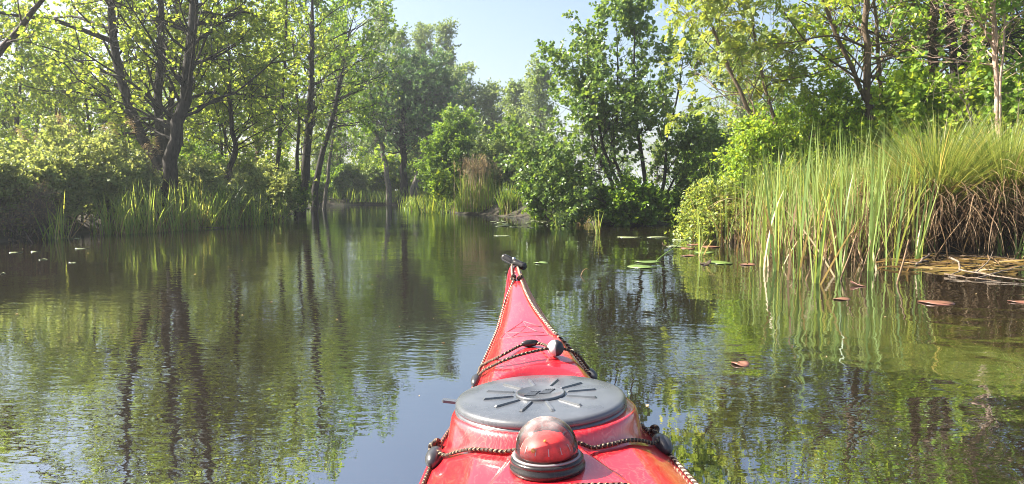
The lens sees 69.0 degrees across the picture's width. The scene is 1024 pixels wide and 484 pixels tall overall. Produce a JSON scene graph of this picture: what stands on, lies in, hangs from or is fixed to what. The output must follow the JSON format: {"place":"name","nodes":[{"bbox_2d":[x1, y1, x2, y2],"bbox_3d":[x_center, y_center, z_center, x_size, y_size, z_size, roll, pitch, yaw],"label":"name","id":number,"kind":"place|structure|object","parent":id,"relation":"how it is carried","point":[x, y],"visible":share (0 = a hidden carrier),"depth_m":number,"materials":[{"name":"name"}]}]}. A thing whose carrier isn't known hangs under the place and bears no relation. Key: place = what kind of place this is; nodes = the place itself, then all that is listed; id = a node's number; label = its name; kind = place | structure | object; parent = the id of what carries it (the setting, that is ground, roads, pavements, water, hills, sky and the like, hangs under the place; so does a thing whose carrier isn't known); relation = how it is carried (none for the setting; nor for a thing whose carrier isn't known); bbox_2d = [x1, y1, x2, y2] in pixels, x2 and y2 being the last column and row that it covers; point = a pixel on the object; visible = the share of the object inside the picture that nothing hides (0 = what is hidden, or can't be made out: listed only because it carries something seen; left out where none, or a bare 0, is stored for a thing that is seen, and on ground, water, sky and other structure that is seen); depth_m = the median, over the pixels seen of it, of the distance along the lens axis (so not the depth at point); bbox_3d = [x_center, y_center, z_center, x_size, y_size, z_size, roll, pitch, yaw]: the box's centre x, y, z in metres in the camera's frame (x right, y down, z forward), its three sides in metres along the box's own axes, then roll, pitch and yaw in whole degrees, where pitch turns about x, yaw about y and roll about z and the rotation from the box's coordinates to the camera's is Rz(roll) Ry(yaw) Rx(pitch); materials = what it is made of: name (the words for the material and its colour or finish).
{"place":"outdoors","nodes":[
{"label":"outdoors","id":0,"kind":"place"},
{"bbox_2d":[0,0,1022,189],"label":"sky","id":1,"kind":"structure","parent":0,"point":[499,35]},
{"bbox_2d":[0,205,1023,483],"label":"water","id":2,"kind":"structure","parent":0,"point":[338,345],"depth_m":3.04,"materials":[{"name":"liquid"}]},
{"bbox_2d":[75,188,151,234],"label":"reed clump","id":3,"kind":"object","parent":2,"relation":"in","point":[108,229],"visible":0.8,"depth_m":10.94,"materials":[{"name":"green plant"}]},
{"bbox_2d":[86,179,169,232],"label":"reed clump","id":4,"kind":"object","parent":2,"relation":"in","point":[148,226],"visible":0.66,"depth_m":11.31,"materials":[{"name":"green plant"}]},
{"bbox_2d":[140,187,184,231],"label":"reed clump","id":5,"kind":"object","parent":2,"relation":"in","point":[164,225],"visible":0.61,"depth_m":11.71,"materials":[{"name":"green plant"}]},
{"bbox_2d":[156,180,216,230],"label":"reed clump","id":6,"kind":"object","parent":2,"relation":"in","point":[185,218],"visible":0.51,"depth_m":12.08,"materials":[{"name":"green plant"}]},
{"bbox_2d":[166,173,236,228],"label":"reed clump","id":7,"kind":"object","parent":2,"relation":"in","point":[203,218],"visible":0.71,"depth_m":12.45,"materials":[{"name":"green plant"}]},
{"bbox_2d":[192,181,250,228],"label":"reed clump","id":8,"kind":"object","parent":2,"relation":"in","point":[224,220],"visible":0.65,"depth_m":12.82,"materials":[{"name":"green plant"}]},
{"bbox_2d":[419,254,698,483],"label":"kayak","id":9,"kind":"object","parent":2,"relation":"on","point":[537,402],"visible":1,"depth_m":1.04,"materials":[{"name":"red plastic"}]},
{"bbox_2d":[709,179,751,242],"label":"reed clump","id":10,"kind":"object","parent":2,"relation":"in","point":[730,238],"visible":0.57,"depth_m":9.22,"materials":[{"name":"green plant"}]},
{"bbox_2d":[760,146,786,270],"bbox_3d":[2.074,-0.246,5.915,0.169,1.166,0.517,2,5,28],"label":"cattail","id":11,"kind":"object","parent":2,"relation":"on","point":[773,246],"visible":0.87,"depth_m":5.97,"materials":[{"name":"green plant"}]},
{"bbox_2d":[736,157,811,253],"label":"reed clump","id":12,"kind":"object","parent":2,"relation":"in","point":[759,230],"visible":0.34,"depth_m":7.71,"materials":[{"name":"green plant"}]},
{"bbox_2d":[749,155,831,257],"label":"reed clump","id":13,"kind":"object","parent":2,"relation":"in","point":[786,249],"visible":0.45,"depth_m":7.27,"materials":[{"name":"green plant"}]},
{"bbox_2d":[748,152,841,257],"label":"reed clump","id":14,"kind":"object","parent":2,"relation":"in","point":[801,217],"visible":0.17,"depth_m":7.32,"materials":[{"name":"green plant"}]},
{"bbox_2d":[776,117,818,280],"bbox_3d":[2.077,-0.269,5.345,0.378,1.290,0.280,-2,4,-23],"label":"cattail","id":15,"kind":"object","parent":2,"relation":"on","point":[800,254],"visible":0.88,"depth_m":5.38,"materials":[{"name":"green plant"}]},
{"bbox_2d":[766,121,890,260],"bbox_3d":[2.974,-0.453,6.927,1.068,1.419,1.259,0,4,5],"label":"reed clump","id":16,"kind":"object","parent":2,"relation":"in","point":[813,249],"visible":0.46,"depth_m":7.01,"materials":[{"name":"green plant"}]},
{"bbox_2d":[786,137,873,276],"bbox_3d":[2.393,-0.215,5.593,0.618,1.152,0.635,0,4,0],"label":"cattail","id":17,"kind":"object","parent":2,"relation":"on","point":[840,243],"visible":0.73,"depth_m":5.60,"materials":[{"name":"green plant"}]},
{"bbox_2d":[802,176,859,284],"bbox_3d":[2.098,-0.051,4.992,0.242,0.905,0.520,0,4,0],"label":"cattail","id":18,"kind":"object","parent":2,"relation":"on","point":[817,278],"visible":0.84,"depth_m":5.16,"materials":[{"name":"green plant"}]},
{"bbox_2d":[793,129,902,256],"bbox_3d":[3.267,-0.477,7.311,1.059,1.404,0.846,-2,4,-24],"label":"reed clump","id":19,"kind":"object","parent":2,"relation":"in","point":[842,190],"visible":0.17,"depth_m":7.25,"materials":[{"name":"green plant"}]},
{"bbox_2d":[806,136,912,260],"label":"reed clump","id":20,"kind":"object","parent":2,"relation":"in","point":[866,236],"visible":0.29,"depth_m":6.99,"materials":[{"name":"green plant"}]},
{"bbox_2d":[809,142,915,260],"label":"reed clump","id":21,"kind":"object","parent":2,"relation":"in","point":[861,253],"visible":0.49,"depth_m":6.90,"materials":[{"name":"green plant"}]},
{"bbox_2d":[833,140,898,270],"bbox_3d":[2.905,-0.261,6.120,0.354,1.167,0.553,-2,4,-26],"label":"cattail","id":22,"kind":"object","parent":2,"relation":"in","point":[872,228],"visible":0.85,"depth_m":5.93,"materials":[{"name":"green plant"}]},
{"bbox_2d":[869,151,934,265],"bbox_3d":[3.313,-0.272,6.369,0.462,1.154,0.272,0,4,0],"label":"cattail","id":23,"kind":"object","parent":2,"relation":"on","point":[897,241],"visible":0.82,"depth_m":6.40,"materials":[{"name":"green plant"}]},
{"bbox_2d":[891,165,940,261],"bbox_3d":[3.668,-0.211,6.765,0.283,0.978,0.393,-2,5,-31],"label":"cattail","id":24,"kind":"object","parent":2,"relation":"in","point":[918,251],"visible":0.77,"depth_m":6.68,"materials":[{"name":"green plant"}]},
{"bbox_2d":[866,246,1023,273],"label":"floating litter","id":25,"kind":"object","parent":2,"relation":"on","point":[951,265],"visible":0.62,"depth_m":6.46,"materials":[{"name":"plant"}]},
{"bbox_2d":[0,190,1023,258],"bbox_3d":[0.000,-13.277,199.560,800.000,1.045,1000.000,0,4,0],"label":"ground","id":26,"kind":"structure","parent":0,"point":[491,211],"depth_m":11.41,"materials":[{"name":"soil"}]},
{"bbox_2d":[0,0,43,145],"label":"woodland tree","id":27,"kind":"object","parent":26,"relation":"on","point":[5,133],"visible":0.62,"depth_m":14.40,"materials":[{"name":"plant"}]},
{"bbox_2d":[0,146,50,233],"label":"waterside shrub","id":28,"kind":"object","parent":26,"relation":"on","point":[9,168],"visible":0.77,"depth_m":9.83,"materials":[{"name":"green plant"}]},
{"bbox_2d":[0,0,58,57],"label":"dead leaning tree","id":29,"kind":"object","parent":26,"relation":"on","point":[20,29],"visible":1,"depth_m":8.43,"materials":[{"name":"plant"}]},
{"bbox_2d":[0,0,66,148],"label":"woodland tree","id":30,"kind":"object","parent":26,"relation":"on","point":[10,121],"visible":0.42,"depth_m":15.83,"materials":[{"name":"plant"}]},
{"bbox_2d":[0,174,75,240],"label":"shrub","id":31,"kind":"object","parent":26,"relation":"on","point":[38,205],"visible":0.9,"depth_m":9.82,"materials":[{"name":"plant"}]},
{"bbox_2d":[0,135,92,227],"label":"waterside shrub","id":32,"kind":"object","parent":26,"relation":"on","point":[56,170],"visible":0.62,"depth_m":10.61,"materials":[{"name":"green plant"}]},
{"bbox_2d":[0,0,97,145],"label":"woodland tree","id":33,"kind":"object","parent":26,"relation":"on","point":[17,119],"visible":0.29,"depth_m":16.54,"materials":[{"name":"plant"}]},
{"bbox_2d":[0,55,106,143],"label":"woodland tree","id":34,"kind":"object","parent":26,"relation":"on","point":[42,99],"visible":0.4,"depth_m":16.98,"materials":[{"name":"green plant"}]},
{"bbox_2d":[10,9,154,145],"bbox_3d":[-10.144,-3.220,17.711,3.008,4.813,2.780,-1,4,-16],"label":"woodland tree","id":35,"kind":"object","parent":26,"relation":"on","point":[80,126],"visible":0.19,"depth_m":17.37,"materials":[{"name":"plant"}]},
{"bbox_2d":[24,114,146,223],"bbox_3d":[-6.749,-1.084,11.518,1.737,1.743,1.932,1,4,15],"label":"waterside shrub","id":36,"kind":"object","parent":26,"relation":"on","point":[105,180],"visible":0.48,"depth_m":11.48,"materials":[{"name":"green plant"}]},
{"bbox_2d":[84,124,168,217],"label":"waterside shrub","id":37,"kind":"object","parent":26,"relation":"on","point":[146,176],"visible":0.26,"depth_m":12.14,"materials":[{"name":"green plant"}]},
{"bbox_2d":[0,0,294,188],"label":"alder tree","id":38,"kind":"object","parent":26,"relation":"on","point":[117,63],"visible":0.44,"depth_m":14.14,"materials":[{"name":"green plant"}]},
{"bbox_2d":[103,6,242,160],"bbox_3d":[-7.977,-3.492,18.167,3.001,5.195,3.246,0,4,6],"label":"woodland tree","id":39,"kind":"object","parent":26,"relation":"on","point":[185,125],"visible":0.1,"depth_m":17.96,"materials":[{"name":"plant"}]},
{"bbox_2d":[47,0,318,217],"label":"alder tree","id":40,"kind":"object","parent":26,"relation":"on","point":[185,79],"visible":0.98,"depth_m":12.70,"materials":[{"name":"green plant"}]},
{"bbox_2d":[145,140,228,205],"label":"waterside shrub","id":41,"kind":"object","parent":26,"relation":"on","point":[187,149],"visible":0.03,"depth_m":15.85,"materials":[{"name":"green plant"}]},
{"bbox_2d":[161,152,246,223],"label":"waterside shrub","id":42,"kind":"object","parent":26,"relation":"on","point":[205,170],"visible":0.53,"depth_m":13.16,"materials":[{"name":"green plant"}]},
{"bbox_2d":[143,27,268,164],"bbox_3d":[-7.440,-3.356,18.378,2.833,5.114,3.175,-3,5,-38],"label":"woodland tree","id":43,"kind":"object","parent":26,"relation":"on","point":[221,147],"visible":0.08,"depth_m":18.71,"materials":[{"name":"plant"}]},
{"bbox_2d":[144,0,319,177],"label":"young alder","id":44,"kind":"object","parent":26,"relation":"on","point":[229,112],"visible":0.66,"depth_m":14.23,"materials":[{"name":"green plant"}]},
{"bbox_2d":[212,155,270,223],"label":"waterside shrub","id":45,"kind":"object","parent":26,"relation":"on","point":[250,177],"visible":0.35,"depth_m":14.16,"materials":[{"name":"green plant"}]},
{"bbox_2d":[228,189,265,225],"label":"reed clump","id":46,"kind":"object","parent":26,"relation":"on","point":[256,221],"visible":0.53,"depth_m":13.68,"materials":[{"name":"green plant"}]},
{"bbox_2d":[199,40,317,183],"bbox_3d":[-6.881,-3.281,19.892,2.996,4.792,3.817,4,6,45],"label":"woodland tree","id":47,"kind":"object","parent":26,"relation":"on","point":[255,131],"visible":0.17,"depth_m":19.73,"materials":[{"name":"green plant"}]},
{"bbox_2d":[255,156,301,219],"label":"waterside shrub","id":48,"kind":"object","parent":26,"relation":"on","point":[278,182],"visible":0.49,"depth_m":15.92,"materials":[{"name":"green plant"}]},
{"bbox_2d":[268,155,315,212],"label":"waterside shrub","id":49,"kind":"object","parent":26,"relation":"on","point":[304,195],"visible":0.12,"depth_m":19.09,"materials":[{"name":"green plant"}]},
{"bbox_2d":[206,0,386,214],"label":"young alder","id":50,"kind":"object","parent":26,"relation":"on","point":[277,23],"visible":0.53,"depth_m":18.09,"materials":[{"name":"green plant"}]},
{"bbox_2d":[222,0,405,212],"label":"tall tree","id":51,"kind":"object","parent":26,"relation":"on","point":[305,170],"visible":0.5,"depth_m":20.78,"materials":[{"name":"plant"}]},
{"bbox_2d":[284,38,387,208],"bbox_3d":[-5.953,-3.743,24.829,3.501,6.349,2.828,0,4,0],"label":"leaning tree","id":52,"kind":"object","parent":26,"relation":"on","point":[337,117],"visible":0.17,"depth_m":24.88,"materials":[{"name":"green plant"}]},
{"bbox_2d":[322,158,356,196],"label":"shrub","id":53,"kind":"object","parent":26,"relation":"on","point":[340,173],"visible":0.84,"depth_m":32.36,"materials":[{"name":"green plant"}]},
{"bbox_2d":[315,7,373,169],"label":"alder tree","id":54,"kind":"object","parent":26,"relation":"on","point":[338,154],"visible":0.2,"depth_m":32.53,"materials":[{"name":"green plant"}]},
{"bbox_2d":[292,0,411,210],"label":"leaning tree","id":55,"kind":"object","parent":26,"relation":"on","point":[365,111],"visible":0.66,"depth_m":22.70,"materials":[{"name":"plant"}]},
{"bbox_2d":[343,161,389,197],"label":"shrub","id":56,"kind":"object","parent":26,"relation":"on","point":[363,181],"visible":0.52,"depth_m":33.85,"materials":[{"name":"green plant"}]},
{"bbox_2d":[349,0,393,156],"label":"poplar tree","id":57,"kind":"object","parent":26,"relation":"on","point":[377,24],"visible":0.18,"depth_m":41.25,"materials":[{"name":"green plant"}]},
{"bbox_2d":[315,16,427,204],"bbox_3d":[-6.128,-5.485,32.169,5.171,8.019,5.045,0,4,0],"label":"tree","id":58,"kind":"object","parent":26,"relation":"on","point":[386,169],"visible":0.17,"depth_m":31.32,"materials":[{"name":"green plant"}]},
{"bbox_2d":[372,151,412,193],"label":"shrub","id":59,"kind":"object","parent":26,"relation":"on","point":[395,178],"visible":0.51,"depth_m":34.57,"materials":[{"name":"green plant"}]},
{"bbox_2d":[345,40,465,201],"bbox_3d":[-4.721,-5.081,32.297,5.500,7.181,5.745,0,4,0],"label":"dark crowned tree","id":60,"kind":"object","parent":26,"relation":"on","point":[402,84],"visible":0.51,"depth_m":31.66,"materials":[{"name":"green plant"}]},
{"bbox_2d":[409,21,438,135],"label":"poplar tree","id":61,"kind":"object","parent":26,"relation":"on","point":[421,35],"visible":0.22,"depth_m":41.93,"materials":[{"name":"green plant"}]},
{"bbox_2d":[369,46,480,200],"bbox_3d":[-3.634,-4.920,31.926,4.571,6.772,4.766,0,4,0],"label":"tree","id":62,"kind":"object","parent":26,"relation":"on","point":[432,96],"visible":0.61,"depth_m":31.08,"materials":[{"name":"green plant"}]},
{"bbox_2d":[413,195,463,212],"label":"reed clump","id":63,"kind":"object","parent":26,"relation":"on","point":[433,207],"visible":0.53,"depth_m":21.12,"materials":[{"name":"green plant"}]},
{"bbox_2d":[428,16,461,119],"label":"poplar tree","id":64,"kind":"object","parent":26,"relation":"on","point":[445,29],"visible":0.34,"depth_m":41.12,"materials":[{"name":"green plant"}]},
{"bbox_2d":[427,166,462,203],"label":"dark shrub","id":65,"kind":"object","parent":26,"relation":"on","point":[442,184],"visible":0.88,"depth_m":23.24,"materials":[{"name":"green plant"}]},
{"bbox_2d":[413,102,482,200],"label":"dark shrub","id":66,"kind":"object","parent":26,"relation":"on","point":[446,146],"visible":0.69,"depth_m":24.75,"materials":[{"name":"green plant"}]},
{"bbox_2d":[448,61,485,135],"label":"poplar tree","id":67,"kind":"object","parent":26,"relation":"on","point":[469,102],"visible":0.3,"depth_m":39.27,"materials":[{"name":"green plant"}]},
{"bbox_2d":[449,152,510,211],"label":"reed clump","id":68,"kind":"object","parent":26,"relation":"on","point":[471,196],"visible":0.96,"depth_m":19.52,"materials":[{"name":"green plant"}]},
{"bbox_2d":[472,77,510,155],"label":"poplar tree","id":69,"kind":"object","parent":26,"relation":"on","point":[491,93],"visible":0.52,"depth_m":39.32,"materials":[{"name":"green plant"}]},
{"bbox_2d":[458,114,527,200],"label":"waterside shrub","id":70,"kind":"object","parent":26,"relation":"on","point":[496,148],"visible":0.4,"depth_m":22.50,"materials":[{"name":"green plant"}]},
{"bbox_2d":[492,182,518,214],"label":"reed clump","id":71,"kind":"object","parent":26,"relation":"on","point":[505,206],"visible":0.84,"depth_m":18.44,"materials":[{"name":"green plant"}]},
{"bbox_2d":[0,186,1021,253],"bbox_3d":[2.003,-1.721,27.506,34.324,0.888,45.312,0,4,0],"label":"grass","id":72,"kind":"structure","parent":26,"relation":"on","point":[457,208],"depth_m":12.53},
{"bbox_2d":[493,78,534,148],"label":"poplar tree","id":73,"kind":"object","parent":26,"relation":"on","point":[513,90],"visible":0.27,"depth_m":37.53,"materials":[{"name":"green plant"}]},
{"bbox_2d":[505,56,565,145],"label":"poplar tree","id":74,"kind":"object","parent":26,"relation":"on","point":[537,92],"visible":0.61,"depth_m":36.25,"materials":[{"name":"green plant"}]},
{"bbox_2d":[509,122,565,200],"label":"waterside shrub","id":75,"kind":"object","parent":26,"relation":"on","point":[531,143],"visible":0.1,"depth_m":19.87,"materials":[{"name":"green plant"}]},
{"bbox_2d":[512,166,584,220],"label":"waterside shrub","id":76,"kind":"object","parent":26,"relation":"on","point":[535,211],"visible":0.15,"depth_m":15.65,"materials":[{"name":"green plant"}]},
{"bbox_2d":[483,0,735,226],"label":"waterside alder","id":77,"kind":"object","parent":26,"relation":"on","point":[630,95],"visible":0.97,"depth_m":14.06,"materials":[{"name":"green plant"}]},
{"bbox_2d":[588,173,666,225],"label":"waterside shrub","id":78,"kind":"object","parent":26,"relation":"on","point":[634,199],"visible":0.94,"depth_m":13.43,"materials":[{"name":"green plant"}]},
{"bbox_2d":[656,184,690,223],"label":"waterside shrub","id":79,"kind":"object","parent":26,"relation":"on","point":[673,201],"visible":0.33,"depth_m":14.54,"materials":[{"name":"green plant"}]},
{"bbox_2d":[670,120,739,189],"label":"bank shrub","id":80,"kind":"object","parent":26,"relation":"on","point":[705,174],"visible":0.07,"depth_m":16.34,"materials":[{"name":"green plant"}]},
{"bbox_2d":[664,173,755,241],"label":"bank shrub","id":81,"kind":"object","parent":26,"relation":"on","point":[701,191],"visible":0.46,"depth_m":9.67,"materials":[{"name":"green plant"}]},
{"bbox_2d":[698,20,776,145],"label":"birch tree","id":82,"kind":"object","parent":26,"relation":"on","point":[737,114],"visible":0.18,"depth_m":25.43,"materials":[{"name":"green plant"}]},
{"bbox_2d":[654,0,853,160],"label":"feathery leaved tree","id":83,"kind":"object","parent":26,"relation":"on","point":[712,8],"visible":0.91,"depth_m":10.70,"materials":[{"name":"green plant"}]},
{"bbox_2d":[689,147,822,236],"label":"shrub","id":84,"kind":"object","parent":26,"relation":"on","point":[763,183],"visible":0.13,"depth_m":9.18,"materials":[{"name":"plant"}]},
{"bbox_2d":[709,97,828,220],"bbox_3d":[3.520,-1.026,10.276,2.070,1.997,1.486,-3,5,-37],"label":"bank shrub","id":85,"kind":"object","parent":26,"relation":"on","point":[750,136],"visible":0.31,"depth_m":10.06,"materials":[{"name":"green plant"}]},
{"bbox_2d":[733,142,865,218],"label":"sedge tussock","id":86,"kind":"object","parent":26,"relation":"on","point":[810,187],"visible":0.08,"depth_m":8.72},
{"bbox_2d":[735,74,875,179],"bbox_3d":[5.117,-1.775,13.305,2.430,2.647,2.158,-3,5,-33],"label":"bank shrub","id":87,"kind":"object","parent":26,"relation":"on","point":[777,106],"visible":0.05,"depth_m":13.42,"materials":[{"name":"green plant"}]},
{"bbox_2d":[777,64,894,191],"bbox_3d":[4.650,-1.415,10.996,2.109,2.357,1.803,-2,4,-25],"label":"bank shrub","id":88,"kind":"object","parent":26,"relation":"on","point":[836,98],"visible":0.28,"depth_m":10.62,"materials":[{"name":"green plant"}]},
{"bbox_2d":[772,147,907,226],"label":"shrub","id":89,"kind":"object","parent":26,"relation":"on","point":[855,175],"visible":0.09,"depth_m":8.27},
{"bbox_2d":[805,0,945,93],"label":"tree","id":90,"kind":"object","parent":26,"relation":"on","point":[878,39],"visible":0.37,"depth_m":11.62,"materials":[{"name":"green plant"}]},
{"bbox_2d":[734,0,1023,156],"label":"tree","id":91,"kind":"object","parent":26,"relation":"on","point":[868,76],"visible":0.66,"depth_m":10.80,"materials":[{"name":"green plant"}]},
{"bbox_2d":[825,120,940,257],"bbox_3d":[3.609,-0.496,7.433,1.095,1.428,1.292,1,4,17],"label":"reed clump","id":92,"kind":"object","parent":26,"relation":"on","point":[875,201],"visible":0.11,"depth_m":7.21,"materials":[{"name":"green plant"}]},
{"bbox_2d":[766,0,1023,80],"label":"tree","id":93,"kind":"object","parent":26,"relation":"on","point":[933,31],"visible":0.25,"depth_m":11.71,"materials":[{"name":"green plant"}]},
{"bbox_2d":[841,39,954,174],"bbox_3d":[5.596,-1.491,10.499,2.000,2.502,1.834,-1,4,-18],"label":"bank shrub","id":94,"kind":"object","parent":26,"relation":"on","point":[903,91],"visible":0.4,"depth_m":10.00,"materials":[{"name":"green plant"}]},
{"bbox_2d":[858,131,952,259],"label":"reed clump","id":95,"kind":"object","parent":26,"relation":"on","point":[919,223],"visible":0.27,"depth_m":7.21,"materials":[{"name":"green plant"}]},
{"bbox_2d":[803,0,1023,104],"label":"tree","id":96,"kind":"object","parent":26,"relation":"on","point":[952,71],"visible":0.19,"depth_m":12.34,"materials":[{"name":"plant"}]},
{"bbox_2d":[868,137,970,258],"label":"reed clump","id":97,"kind":"object","parent":26,"relation":"on","point":[911,249],"visible":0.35,"depth_m":7.23,"materials":[{"name":"green plant"}]},
{"bbox_2d":[820,91,1023,254],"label":"sedge tussock","id":98,"kind":"object","parent":26,"relation":"on","point":[945,180],"visible":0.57,"depth_m":7.34,"materials":[{"name":"plant"}]},
{"bbox_2d":[854,0,1023,82],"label":"tree","id":99,"kind":"object","parent":26,"relation":"on","point":[1012,36],"visible":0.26,"depth_m":10.78,"materials":[{"name":"plant"}]},
{"bbox_2d":[865,0,1023,144],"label":"birch tree","id":100,"kind":"object","parent":26,"relation":"on","point":[994,38],"visible":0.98,"depth_m":8.99,"materials":[{"name":"green plant"}]},
{"bbox_2d":[869,97,1023,255],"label":"sedge tussock","id":101,"kind":"object","parent":26,"relation":"on","point":[1008,181],"visible":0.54,"depth_m":7.22,"materials":[{"name":"plant"}]},
{"bbox_2d":[919,42,1023,156],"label":"bare branch shrub","id":102,"kind":"object","parent":26,"relation":"on","point":[985,82],"visible":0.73,"depth_m":8.30,"materials":[{"name":"green plant"}]},
{"bbox_2d":[930,55,1015,148],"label":"bank shrub","id":103,"kind":"object","parent":26,"relation":"on","point":[983,72],"visible":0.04,"depth_m":9.76,"materials":[{"name":"green plant"}]},
{"bbox_2d":[961,43,1023,160],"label":"bank shrub","id":104,"kind":"object","parent":26,"relation":"on","point":[1006,103],"visible":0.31,"depth_m":9.13,"materials":[{"name":"green plant"}]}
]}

